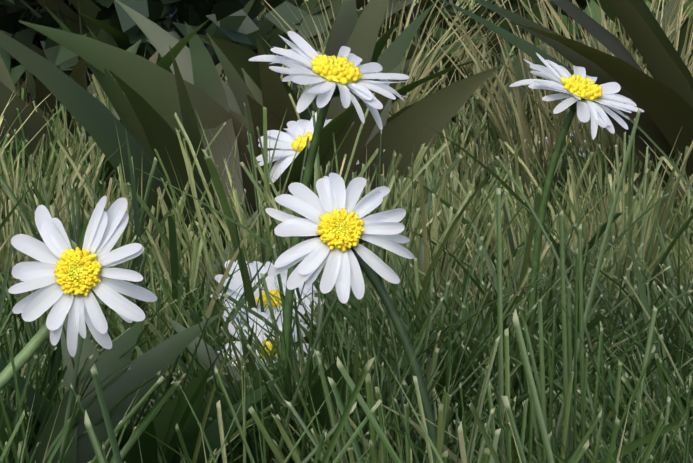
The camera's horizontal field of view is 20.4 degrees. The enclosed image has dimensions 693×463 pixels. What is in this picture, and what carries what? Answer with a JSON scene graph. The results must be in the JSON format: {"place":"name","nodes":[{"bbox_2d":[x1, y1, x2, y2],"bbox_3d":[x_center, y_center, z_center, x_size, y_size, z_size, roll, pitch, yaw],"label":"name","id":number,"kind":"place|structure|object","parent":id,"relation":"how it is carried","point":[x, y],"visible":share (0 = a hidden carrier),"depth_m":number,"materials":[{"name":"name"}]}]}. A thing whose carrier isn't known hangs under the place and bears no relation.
{"place":"outdoors","nodes":[
{"label":"outdoors","id":0,"kind":"place"},
{"bbox_2d":[0,308,692,462],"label":"grass","id":1,"kind":"structure","parent":0,"point":[385,448],"depth_m":0.26,"materials":[{"name":"green plant"}]},
{"bbox_2d":[256,0,518,83],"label":"grass","id":2,"kind":"structure","parent":0,"point":[459,2],"depth_m":1.75,"materials":[{"name":"green plant"}]},
{"label":"lawn ground","id":3,"kind":"structure","parent":0,"visible":0},
{"bbox_2d":[0,196,156,390],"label":"daisy","id":4,"kind":"object","parent":3,"relation":"on","point":[64,275],"visible":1,"depth_m":0.35,"materials":[{"name":"white plant"}]},
{"bbox_2d":[0,312,223,462],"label":"weed","id":5,"kind":"object","parent":3,"relation":"on","point":[148,364],"visible":0.77,"depth_m":0.39,"materials":[{"name":"green plant"}]},
{"bbox_2d":[0,286,293,462],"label":"weed","id":6,"kind":"object","parent":3,"relation":"on","point":[185,420],"visible":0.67,"depth_m":0.40,"materials":[{"name":"green plant"}]},
{"bbox_2d":[0,0,336,104],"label":"hedge","id":7,"kind":"object","parent":3,"relation":"on","point":[231,20],"visible":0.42,"depth_m":1.15,"materials":[{"name":"green plant"}]},
{"bbox_2d":[210,260,321,324],"bbox_3d":[-0.018,0.030,0.513,0.072,0.047,0.060,0,8,1],"label":"daisy","id":8,"kind":"object","parent":3,"relation":"on","point":[235,285],"visible":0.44,"depth_m":0.51,"materials":[{"name":"white plant"}]},
{"bbox_2d":[218,305,326,381],"bbox_3d":[-0.016,0.038,0.481,0.056,0.041,0.059,-6,10,-36],"label":"daisy","id":9,"kind":"object","parent":3,"relation":"on","point":[260,322],"visible":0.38,"depth_m":0.47,"materials":[{"name":"white plant"}]},
{"bbox_2d":[256,112,358,182],"bbox_3d":[-0.012,-0.008,0.698,0.074,0.073,0.077,0,8,1],"label":"daisy","id":10,"kind":"object","parent":3,"relation":"on","point":[288,142],"visible":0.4,"depth_m":0.68,"materials":[{"name":"white plant"}]},
{"bbox_2d":[249,31,409,412],"bbox_3d":[-0.017,0.012,0.416,0.076,0.110,0.062,-6,10,-38],"label":"daisy","id":11,"kind":"object","parent":3,"relation":"on","point":[344,74],"visible":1,"depth_m":0.40,"materials":[{"name":"white plant"}]},
{"bbox_2d":[0,0,692,283],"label":"broad weed leaves","id":12,"kind":"object","parent":3,"relation":"on","point":[151,95],"visible":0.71,"depth_m":0.74,"materials":[{"name":"green plant"}]},
{"bbox_2d":[0,202,692,462],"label":"short grass","id":13,"kind":"structure","parent":3,"relation":"on","point":[435,386],"depth_m":0.42,"materials":[{"name":"green plant"}]},
{"bbox_2d":[165,312,476,462],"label":"weed","id":14,"kind":"object","parent":13,"relation":"on","point":[318,399],"visible":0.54,"depth_m":0.42,"materials":[{"name":"green plant"}]},
{"bbox_2d":[265,173,436,462],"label":"daisy","id":15,"kind":"object","parent":13,"relation":"on","point":[334,231],"visible":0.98,"depth_m":0.33,"materials":[{"name":"white plant"}]},
{"bbox_2d":[0,25,692,378],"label":"grass","id":16,"kind":"structure","parent":3,"relation":"on","point":[573,190],"depth_m":0.64,"materials":[{"name":"green plant"}]},
{"bbox_2d":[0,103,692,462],"bbox_3d":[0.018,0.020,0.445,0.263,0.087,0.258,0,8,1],"label":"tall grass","id":17,"kind":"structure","parent":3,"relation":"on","point":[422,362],"depth_m":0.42,"materials":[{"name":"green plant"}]},
{"bbox_2d":[0,0,692,207],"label":"dry tussock grass","id":18,"kind":"structure","parent":3,"relation":"on","point":[608,141],"depth_m":0.91,"materials":[{"name":"green plant"}]},
{"bbox_2d":[0,56,692,338],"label":"dry grass clumps","id":19,"kind":"object","parent":3,"relation":"on","point":[459,204],"visible":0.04,"depth_m":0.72,"materials":[{"name":"green plant"}]},
{"bbox_2d":[0,108,692,462],"bbox_3d":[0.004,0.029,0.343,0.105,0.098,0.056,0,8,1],"label":"grass blades","id":20,"kind":"object","parent":3,"relation":"on","point":[568,440],"visible":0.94,"depth_m":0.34,"materials":[{"name":"green plant"}]},
{"bbox_2d":[429,0,692,78],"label":"grass","id":21,"kind":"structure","parent":3,"relation":"on","point":[536,13],"depth_m":1.56,"materials":[{"name":"green plant"}]},
{"bbox_2d":[539,134,584,156],"bbox_3d":[0.122,-0.034,1.008,0.056,0.038,0.059,-7,10,-39],"label":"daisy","id":22,"kind":"object","parent":3,"relation":"on","point":[566,139],"visible":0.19,"depth_m":1.00,"materials":[{"name":"white plant"}]},
{"bbox_2d":[509,53,643,331],"bbox_3d":[0.043,0.008,0.471,0.066,0.104,0.061,0,8,1],"label":"daisy","id":23,"kind":"object","parent":3,"relation":"on","point":[581,94],"visible":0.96,"depth_m":0.45,"materials":[{"name":"white plant"}]}
]}

